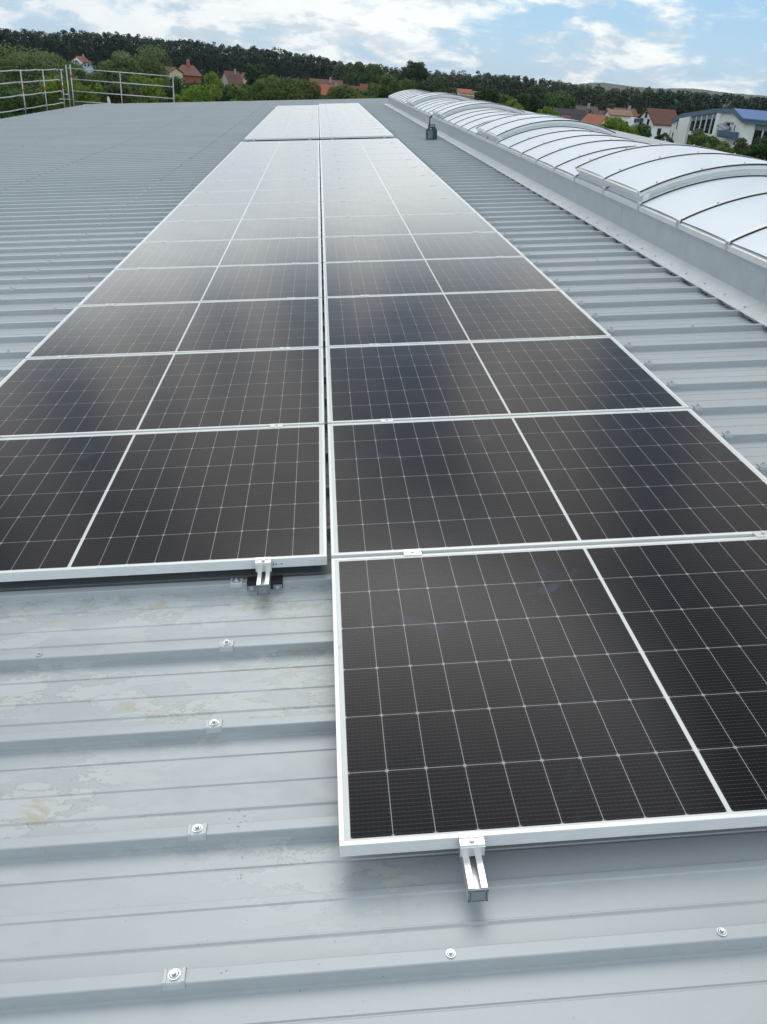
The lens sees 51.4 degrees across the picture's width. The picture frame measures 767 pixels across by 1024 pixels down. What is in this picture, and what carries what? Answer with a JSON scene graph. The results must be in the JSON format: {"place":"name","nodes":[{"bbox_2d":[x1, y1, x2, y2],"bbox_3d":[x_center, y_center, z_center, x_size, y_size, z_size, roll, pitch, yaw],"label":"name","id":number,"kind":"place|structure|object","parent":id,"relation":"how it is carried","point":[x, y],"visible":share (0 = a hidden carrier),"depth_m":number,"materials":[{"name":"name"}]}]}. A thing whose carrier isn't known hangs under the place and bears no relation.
{"place":"outdoors","nodes":[
{"label":"outdoors","id":0,"kind":"place"},
{"bbox_2d":[0,0,766,95],"label":"sky","id":1,"kind":"structure","parent":0,"point":[713,45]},
{"bbox_2d":[562,82,766,105],"bbox_3d":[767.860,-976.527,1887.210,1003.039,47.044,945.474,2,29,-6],"label":"hill","id":2,"kind":"structure","parent":0,"point":[607,86],"depth_m":1957.71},
{"label":"ground","id":3,"kind":"structure","parent":0,"visible":0},
{"bbox_2d":[0,67,21,112],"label":"willow tree","id":4,"kind":"object","parent":3,"relation":"on","point":[7,86],"visible":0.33,"depth_m":74.00,"materials":[{"name":"green plant"}]},
{"bbox_2d":[0,85,50,118],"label":"leafy tree","id":5,"kind":"object","parent":3,"relation":"on","point":[16,103],"visible":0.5,"depth_m":52.31,"materials":[{"name":"green plant"}]},
{"bbox_2d":[0,40,80,116],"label":"willow tree","id":6,"kind":"object","parent":3,"relation":"on","point":[17,63],"visible":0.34,"depth_m":76.50,"materials":[{"name":"green plant"}]},
{"bbox_2d":[36,74,70,110],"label":"leafy tree","id":7,"kind":"object","parent":3,"relation":"on","point":[52,86],"visible":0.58,"depth_m":54.70,"materials":[{"name":"green plant"}]},
{"bbox_2d":[27,51,83,92],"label":"tree","id":8,"kind":"object","parent":3,"relation":"on","point":[52,59],"visible":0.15,"depth_m":79.63,"materials":[{"name":"green plant"}]},
{"bbox_2d":[60,76,102,106],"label":"leafy tree","id":9,"kind":"object","parent":3,"relation":"on","point":[87,97],"visible":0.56,"depth_m":56.47,"materials":[{"name":"green plant"}]},
{"bbox_2d":[68,60,103,102],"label":"tree","id":10,"kind":"object","parent":3,"relation":"on","point":[80,74],"visible":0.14,"depth_m":97.54,"materials":[{"name":"green plant"}]},
{"bbox_2d":[86,50,151,99],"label":"willow tree","id":11,"kind":"object","parent":3,"relation":"on","point":[117,62],"visible":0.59,"depth_m":92.91,"materials":[{"name":"green plant"}]},
{"bbox_2d":[103,81,138,103],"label":"leafy tree","id":12,"kind":"object","parent":3,"relation":"on","point":[113,88],"visible":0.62,"depth_m":63.22,"materials":[{"name":"green plant"}]},
{"bbox_2d":[99,43,191,102],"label":"leafy tree","id":13,"kind":"object","parent":3,"relation":"on","point":[155,69],"visible":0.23,"depth_m":95.82,"materials":[{"name":"green plant"}]},
{"bbox_2d":[128,72,167,102],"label":"leafy tree","id":14,"kind":"object","parent":3,"relation":"on","point":[155,90],"visible":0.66,"depth_m":54.22,"materials":[{"name":"green plant"}]},
{"bbox_2d":[0,28,347,85],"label":"pine wood","id":15,"kind":"object","parent":3,"relation":"on","point":[197,53],"visible":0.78,"depth_m":346.52,"materials":[{"name":"green plant"}]},
{"bbox_2d":[161,76,189,102],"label":"leafy tree","id":16,"kind":"object","parent":3,"relation":"on","point":[178,88],"visible":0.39,"depth_m":83.62,"materials":[{"name":"green plant"}]},
{"bbox_2d":[172,88,195,102],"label":"leafy tree","id":17,"kind":"object","parent":3,"relation":"on","point":[182,97],"visible":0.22,"depth_m":65.34,"materials":[{"name":"green plant"}]},
{"bbox_2d":[179,59,201,86],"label":"house","id":18,"kind":"structure","parent":3,"relation":"on","point":[191,73],"depth_m":254.62,"materials":[{"name":"red tile"}]},
{"bbox_2d":[185,84,240,101],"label":"leafy tree","id":19,"kind":"object","parent":3,"relation":"on","point":[194,91],"visible":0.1,"depth_m":60.14,"materials":[{"name":"green plant"}]},
{"bbox_2d":[203,71,224,101],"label":"leafy tree","id":20,"kind":"object","parent":3,"relation":"on","point":[215,80],"visible":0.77,"depth_m":67.46,"materials":[{"name":"green plant"}]},
{"bbox_2d":[221,69,243,87],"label":"house","id":21,"kind":"structure","parent":3,"relation":"on","point":[229,77],"depth_m":288.78,"materials":[{"name":"brown tile"}]},
{"bbox_2d":[225,83,248,100],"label":"leafy tree","id":22,"kind":"object","parent":3,"relation":"on","point":[238,93],"visible":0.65,"depth_m":72.86,"materials":[{"name":"green plant"}]},
{"bbox_2d":[242,62,269,85],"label":"leafy tree","id":23,"kind":"object","parent":3,"relation":"on","point":[261,69],"visible":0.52,"depth_m":159.70,"materials":[{"name":"green plant"}]},
{"bbox_2d":[249,75,306,100],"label":"leafy tree","id":24,"kind":"object","parent":3,"relation":"on","point":[274,87],"visible":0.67,"depth_m":86.83,"materials":[{"name":"green plant"}]},
{"bbox_2d":[294,78,324,99],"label":"leafy tree","id":25,"kind":"object","parent":3,"relation":"on","point":[304,84],"visible":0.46,"depth_m":89.18,"materials":[{"name":"green plant"}]},
{"bbox_2d":[301,85,320,99],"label":"leafy tree","id":26,"kind":"object","parent":3,"relation":"on","point":[311,95],"visible":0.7,"depth_m":84.92,"materials":[{"name":"green plant"}]},
{"bbox_2d":[309,77,342,85],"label":"house","id":27,"kind":"structure","parent":3,"relation":"on","point":[329,82],"depth_m":253.82,"materials":[{"name":"brown tile"}]},
{"bbox_2d":[326,83,373,98],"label":"leafy tree","id":28,"kind":"object","parent":3,"relation":"on","point":[337,92],"visible":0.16,"depth_m":108.93,"materials":[{"name":"green plant"}]},
{"bbox_2d":[346,61,369,85],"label":"leafy tree","id":29,"kind":"object","parent":3,"relation":"on","point":[357,72],"visible":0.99,"depth_m":286.56,"materials":[{"name":"green plant"}]},
{"bbox_2d":[353,82,379,98],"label":"leafy tree","id":30,"kind":"object","parent":3,"relation":"on","point":[370,90],"visible":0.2,"depth_m":112.66,"materials":[{"name":"green plant"}]},
{"bbox_2d":[365,63,384,82],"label":"leafy tree","id":31,"kind":"object","parent":3,"relation":"on","point":[375,72],"visible":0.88,"depth_m":288.06,"materials":[{"name":"green plant"}]},
{"bbox_2d":[0,98,766,1023],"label":"industrial hall","id":32,"kind":"structure","parent":3,"relation":"on","point":[168,810],"depth_m":1.93,"materials":[{"name":"metal"}]},
{"bbox_2d":[0,69,65,113],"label":"scaffold railing","id":33,"kind":"object","parent":32,"relation":"on","point":[45,92],"visible":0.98,"depth_m":34.45,"materials":[{"name":"grey metal"}]},
{"bbox_2d":[58,64,74,106],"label":"railing post","id":34,"kind":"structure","parent":33,"relation":"attached to","point":[69,99],"depth_m":39.76,"materials":[{"name":"grey metal"}]},
{"bbox_2d":[68,68,174,103],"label":"scaffold railing","id":35,"kind":"object","parent":34,"relation":"attached to","point":[120,82],"visible":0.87,"depth_m":40.10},
{"bbox_2d":[247,144,310,594],"bbox_3d":[-1.024,-4.012,10.215,0.120,0.102,17.471,-3,29,-3],"label":"mounting rail","id":36,"kind":"object","parent":32,"relation":"on","point":[264,581],"visible":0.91,"depth_m":2.68,"materials":[{"name":"metal"}]},
{"bbox_2d":[0,348,324,438],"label":"solar panel","id":37,"kind":"object","parent":36,"relation":"on","point":[71,396],"visible":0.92,"depth_m":4.08,"materials":[{"name":"black glass"}]},
{"bbox_2d":[0,425,326,581],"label":"solar panel","id":38,"kind":"object","parent":36,"relation":"on","point":[98,505],"visible":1,"depth_m":3.05,"materials":[{"name":"black glass"}]},
{"bbox_2d":[25,298,322,358],"bbox_3d":[-1.257,-1.196,5.156,1.722,0.036,1.134,-3,29,-3],"label":"solar panel","id":39,"kind":"object","parent":36,"relation":"on","point":[139,329],"visible":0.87,"depth_m":5.07,"materials":[{"name":"grey glass"}]},
{"bbox_2d":[77,263,321,305],"bbox_3d":[-1.340,-1.759,6.161,1.722,0.036,1.134,-3,29,-3],"label":"solar panel","id":40,"kind":"object","parent":36,"relation":"on","point":[198,284],"visible":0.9,"depth_m":6.09,"materials":[{"name":"grey glass"}]},
{"bbox_2d":[114,237,321,269],"bbox_3d":[-1.423,-2.322,7.165,1.722,0.036,1.134,-3,29,-3],"label":"solar panel","id":41,"kind":"object","parent":36,"relation":"on","point":[177,254],"visible":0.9,"depth_m":7.11,"materials":[{"name":"grey glass"}]},
{"bbox_2d":[141,217,320,242],"bbox_3d":[-1.506,-2.885,8.170,1.722,0.036,1.134,-3,29,-3],"label":"solar panel","id":42,"kind":"object","parent":36,"relation":"on","point":[176,231],"visible":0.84,"depth_m":8.12,"materials":[{"name":"grey glass"}]},
{"bbox_2d":[161,202,320,221],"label":"solar panel","id":43,"kind":"object","parent":36,"relation":"on","point":[243,211],"visible":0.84,"depth_m":9.13,"materials":[{"name":"grey glass"}]},
{"bbox_2d":[178,189,319,205],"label":"solar panel","id":44,"kind":"object","parent":36,"relation":"on","point":[251,197],"visible":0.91,"depth_m":10.13,"materials":[{"name":"grey glass"}]},
{"bbox_2d":[191,178,319,191],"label":"solar panel","id":45,"kind":"object","parent":36,"relation":"on","point":[255,185],"visible":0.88,"depth_m":11.14,"materials":[{"name":"grey glass"}]},
{"bbox_2d":[203,169,319,180],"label":"solar panel","id":46,"kind":"object","parent":36,"relation":"on","point":[262,175],"visible":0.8,"depth_m":12.15,"materials":[{"name":"grey glass"}]},
{"bbox_2d":[212,162,319,171],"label":"solar panel","id":47,"kind":"object","parent":36,"relation":"on","point":[268,166],"visible":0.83,"depth_m":13.16,"materials":[{"name":"black glass"}]},
{"bbox_2d":[220,155,319,163],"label":"solar panel","id":48,"kind":"object","parent":36,"relation":"on","point":[267,159],"visible":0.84,"depth_m":14.17,"materials":[{"name":"black glass"}]},
{"bbox_2d":[227,150,318,156],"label":"solar panel","id":49,"kind":"object","parent":36,"relation":"on","point":[272,153],"visible":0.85,"depth_m":15.18,"materials":[{"name":"black glass"}]},
{"bbox_2d":[232,144,318,151],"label":"solar panel","id":50,"kind":"object","parent":36,"relation":"on","point":[275,148],"visible":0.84,"depth_m":16.18,"materials":[{"name":"black glass"}]},
{"bbox_2d":[238,140,318,145],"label":"solar panel","id":51,"kind":"object","parent":36,"relation":"on","point":[274,143],"visible":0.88,"depth_m":17.20,"materials":[{"name":"black glass"}]},
{"bbox_2d":[320,138,400,143],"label":"solar panel","id":52,"kind":"object","parent":32,"relation":"on","point":[359,141],"visible":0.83,"depth_m":17.31,"materials":[{"name":"black glass"}]},
{"bbox_2d":[332,139,488,901],"bbox_3d":[-0.474,-3.766,9.736,0.080,0.080,18.623,-3,29,-3],"label":"mounting rail","id":53,"kind":"object","parent":32,"relation":"on","point":[472,849],"visible":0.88,"depth_m":1.69,"materials":[{"name":"metal"}]},
{"bbox_2d":[320,143,405,148],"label":"solar panel","id":54,"kind":"object","parent":53,"relation":"on","point":[361,145],"visible":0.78,"depth_m":16.28,"materials":[{"name":"grey glass"}]},
{"bbox_2d":[320,147,411,154],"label":"solar panel","id":55,"kind":"object","parent":53,"relation":"on","point":[363,151],"visible":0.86,"depth_m":15.29,"materials":[{"name":"grey glass"}]},
{"bbox_2d":[320,153,418,161],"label":"solar panel","id":56,"kind":"object","parent":53,"relation":"on","point":[369,157],"visible":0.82,"depth_m":14.27,"materials":[{"name":"grey glass"}]},
{"bbox_2d":[320,159,427,168],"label":"solar panel","id":57,"kind":"object","parent":53,"relation":"on","point":[371,164],"visible":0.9,"depth_m":13.26,"materials":[{"name":"grey glass"}]},
{"bbox_2d":[321,167,435,177],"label":"solar panel","id":58,"kind":"object","parent":53,"relation":"on","point":[376,172],"visible":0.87,"depth_m":12.26,"materials":[{"name":"grey glass"}]},
{"bbox_2d":[321,175,446,188],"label":"solar panel","id":59,"kind":"object","parent":53,"relation":"on","point":[370,182],"visible":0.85,"depth_m":11.24,"materials":[{"name":"grey glass"}]},
{"bbox_2d":[321,185,460,201],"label":"solar panel","id":60,"kind":"object","parent":53,"relation":"on","point":[387,193],"visible":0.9,"depth_m":10.23,"materials":[{"name":"grey glass"}]},
{"bbox_2d":[322,198,477,216],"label":"solar panel","id":61,"kind":"object","parent":53,"relation":"on","point":[394,207],"visible":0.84,"depth_m":9.23,"materials":[{"name":"grey glass"}]},
{"bbox_2d":[322,213,497,236],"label":"solar panel","id":62,"kind":"object","parent":53,"relation":"on","point":[404,224],"visible":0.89,"depth_m":8.21,"materials":[{"name":"grey glass"}]},
{"bbox_2d":[322,232,523,262],"bbox_3d":[0.309,-2.409,7.264,1.722,0.036,1.134,-3,29,-3],"label":"solar panel","id":63,"kind":"object","parent":53,"relation":"on","point":[415,247],"visible":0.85,"depth_m":7.20,"materials":[{"name":"grey glass"}]},
{"bbox_2d":[323,256,560,297],"bbox_3d":[0.392,-1.846,6.259,1.722,0.036,1.134,-3,29,-3],"label":"solar panel","id":64,"kind":"object","parent":53,"relation":"on","point":[415,277],"visible":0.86,"depth_m":6.19,"materials":[{"name":"grey glass"}]},
{"bbox_2d":[324,290,610,346],"bbox_3d":[0.475,-1.283,5.255,1.722,0.036,1.134,-3,29,-3],"label":"solar panel","id":65,"kind":"object","parent":53,"relation":"on","point":[451,317],"visible":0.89,"depth_m":5.17,"materials":[{"name":"black glass"}]},
{"bbox_2d":[326,337,688,423],"bbox_3d":[0.558,-0.720,4.250,1.722,0.036,1.134,-3,29,-3],"label":"solar panel","id":66,"kind":"object","parent":53,"relation":"on","point":[429,381],"visible":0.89,"depth_m":4.15,"materials":[{"name":"black glass"}]},
{"bbox_2d":[328,409,766,558],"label":"solar panel","id":67,"kind":"object","parent":53,"relation":"on","point":[485,484],"visible":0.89,"depth_m":3.13,"materials":[{"name":"black glass"}]},
{"bbox_2d":[331,537,766,856],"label":"solar panel","id":68,"kind":"object","parent":53,"relation":"on","point":[519,696],"visible":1,"depth_m":2.09,"materials":[{"name":"black glass"}]},
{"bbox_2d":[426,115,436,139],"bbox_3d":[1.092,-8.732,18.088,0.259,0.500,0.167,1,29,3],"label":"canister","id":69,"kind":"object","parent":32,"relation":"on","point":[431,132],"visible":1,"depth_m":18.07,"materials":[{"name":"plastic"}]},
{"bbox_2d":[385,89,766,326],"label":"barrel skylight","id":70,"kind":"object","parent":32,"relation":"on","point":[693,215],"visible":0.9,"depth_m":7.96,"materials":[{"name":"white plastic"}]},
{"bbox_2d":[390,142,766,536],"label":"mounting rail","id":71,"kind":"object","parent":32,"relation":"on","point":[759,533],"visible":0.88,"depth_m":3.77,"materials":[{"name":"metal"}]},
{"bbox_2d":[374,73,403,97],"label":"leafy tree","id":72,"kind":"object","parent":3,"relation":"on","point":[388,84],"visible":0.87,"depth_m":122.25,"materials":[{"name":"green plant"}]},
{"bbox_2d":[398,78,416,89],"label":"leafy tree","id":73,"kind":"object","parent":3,"relation":"on","point":[406,83],"visible":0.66,"depth_m":218.60,"materials":[{"name":"green plant"}]},
{"bbox_2d":[399,60,427,84],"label":"lime tree","id":74,"kind":"object","parent":3,"relation":"on","point":[412,70],"visible":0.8,"depth_m":260.71,"materials":[{"name":"green plant"}]},
{"bbox_2d":[413,80,434,91],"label":"leafy tree","id":75,"kind":"object","parent":3,"relation":"on","point":[424,85],"visible":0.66,"depth_m":210.36,"materials":[{"name":"green plant"}]},
{"bbox_2d":[474,85,499,103],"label":"leafy tree","id":76,"kind":"object","parent":3,"relation":"on","point":[488,92],"visible":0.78,"depth_m":153.17,"materials":[{"name":"green plant"}]},
{"bbox_2d":[330,61,670,113],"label":"trees","id":77,"kind":"object","parent":3,"relation":"on","point":[601,98],"visible":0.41,"depth_m":302.19,"materials":[{"name":"green plant"}]},
{"bbox_2d":[509,85,548,113],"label":"leafy tree","id":78,"kind":"object","parent":3,"relation":"on","point":[531,101],"visible":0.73,"depth_m":165.05,"materials":[{"name":"green plant"}]},
{"bbox_2d":[537,106,560,116],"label":"leafy tree","id":79,"kind":"object","parent":3,"relation":"on","point":[545,110],"visible":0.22,"depth_m":97.67,"materials":[{"name":"green plant"}]},
{"bbox_2d":[545,90,577,109],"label":"leafy tree","id":80,"kind":"object","parent":3,"relation":"on","point":[560,99],"visible":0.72,"depth_m":176.82,"materials":[{"name":"green plant"}]},
{"bbox_2d":[553,108,587,120],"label":"house","id":81,"kind":"structure","parent":3,"relation":"on","point":[576,114],"depth_m":156.49,"materials":[{"name":"grey tile"}]},
{"bbox_2d":[581,114,608,124],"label":"house","id":82,"kind":"structure","parent":3,"relation":"on","point":[595,119],"depth_m":140.63,"materials":[{"name":"orange tile"}]},
{"bbox_2d":[599,116,637,134],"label":"leafy tree","id":83,"kind":"object","parent":3,"relation":"on","point":[616,123],"visible":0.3,"depth_m":79.48,"materials":[{"name":"green plant"}]},
{"bbox_2d":[604,109,632,121],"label":"house","id":84,"kind":"structure","parent":3,"relation":"on","point":[624,115],"depth_m":193.19,"materials":[{"name":"beige tile"}]},
{"bbox_2d":[630,123,651,136],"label":"leafy tree","id":85,"kind":"object","parent":3,"relation":"on","point":[643,129],"visible":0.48,"depth_m":84.31,"materials":[{"name":"green plant"}]},
{"bbox_2d":[633,108,677,141],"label":"house","id":86,"kind":"structure","parent":3,"relation":"on","point":[657,120],"depth_m":161.11,"materials":[{"name":"brown tile"}]},
{"bbox_2d":[639,89,766,114],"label":"pine wood","id":87,"kind":"object","parent":3,"relation":"on","point":[680,105],"visible":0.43,"depth_m":255.96,"materials":[{"name":"green plant"}]},
{"bbox_2d":[686,129,720,148],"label":"leafy tree","id":88,"kind":"object","parent":3,"relation":"on","point":[698,138],"visible":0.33,"depth_m":66.04,"materials":[{"name":"green plant"}]},
{"bbox_2d":[701,142,733,153],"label":"leafy tree","id":89,"kind":"object","parent":3,"relation":"on","point":[727,148],"visible":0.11,"depth_m":47.07,"materials":[{"name":"green plant"}]},
{"bbox_2d":[670,108,766,159],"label":"assembly hall","id":90,"kind":"structure","parent":3,"relation":"on","point":[730,126],"depth_m":96.56,"materials":[{"name":"white concrete"}]},
{"bbox_2d":[713,137,757,157],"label":"leafy tree","id":91,"kind":"object","parent":3,"relation":"on","point":[739,147],"visible":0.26,"depth_m":60.28,"materials":[{"name":"green plant"}]},
{"bbox_2d":[740,136,766,160],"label":"leafy tree","id":92,"kind":"object","parent":3,"relation":"on","point":[759,147],"visible":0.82,"depth_m":54.82,"materials":[{"name":"green plant"}]},
{"label":"rail","id":93,"kind":"object","parent":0,"visible":0},
{"bbox_2d":[319,118,377,121],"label":"solar panel","id":94,"kind":"object","parent":93,"relation":"on","point":[334,120],"visible":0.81,"depth_m":24.02,"materials":[{"name":"black glass"}]},
{"bbox_2d":[319,121,379,123],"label":"solar panel","id":95,"kind":"object","parent":93,"relation":"on","point":[346,122],"visible":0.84,"depth_m":23.01,"materials":[{"name":"black glass"}]},
{"bbox_2d":[319,123,382,126],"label":"solar panel","id":96,"kind":"object","parent":93,"relation":"on","point":[347,125],"visible":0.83,"depth_m":22.02,"materials":[{"name":"black glass"}]},
{"bbox_2d":[319,126,385,129],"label":"solar panel","id":97,"kind":"object","parent":93,"relation":"on","point":[351,127],"visible":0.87,"depth_m":20.98,"materials":[{"name":"black glass"}]},
{"bbox_2d":[320,129,388,132],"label":"solar panel","id":98,"kind":"object","parent":93,"relation":"on","point":[354,131],"visible":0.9,"depth_m":20.00,"materials":[{"name":"black glass"}]},
{"bbox_2d":[320,132,393,138],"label":"solar panel","id":99,"kind":"object","parent":93,"relation":"on","point":[354,135],"visible":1,"depth_m":18.81,"materials":[{"name":"black glass"}]},
{"bbox_3d":[-3.607,-12.791,25.894,0.081,0.080,17.472,-3,29,-3],"label":"rail","id":100,"kind":"object","parent":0,"visible":0},
{"bbox_2d":[244,134,318,140],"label":"solar panel","id":101,"kind":"object","parent":100,"relation":"on","point":[282,136],"visible":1,"depth_m":18.68,"materials":[{"name":"black glass"}]},
{"bbox_3d":[-2.325,-12.854,25.964,0.083,0.080,17.472,-3,29,-3],"label":"rail","id":102,"kind":"object","parent":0,"visible":0},
{"bbox_2d":[249,130,318,134],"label":"solar panel","id":103,"kind":"object","parent":102,"relation":"on","point":[285,132],"visible":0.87,"depth_m":19.88,"materials":[{"name":"black glass"}]},
{"bbox_2d":[252,127,318,131],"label":"solar panel","id":104,"kind":"object","parent":102,"relation":"on","point":[285,129],"visible":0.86,"depth_m":20.92,"materials":[{"name":"black glass"}]},
{"bbox_2d":[255,124,318,128],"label":"solar panel","id":105,"kind":"object","parent":102,"relation":"on","point":[288,126],"visible":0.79,"depth_m":21.92,"materials":[{"name":"black glass"}]},
{"bbox_2d":[258,122,318,125],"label":"solar panel","id":106,"kind":"object","parent":102,"relation":"on","point":[292,123],"visible":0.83,"depth_m":22.91,"materials":[{"name":"black glass"}]},
{"bbox_2d":[261,120,318,122],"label":"solar panel","id":107,"kind":"object","parent":102,"relation":"on","point":[282,121],"visible":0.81,"depth_m":23.91,"materials":[{"name":"black glass"}]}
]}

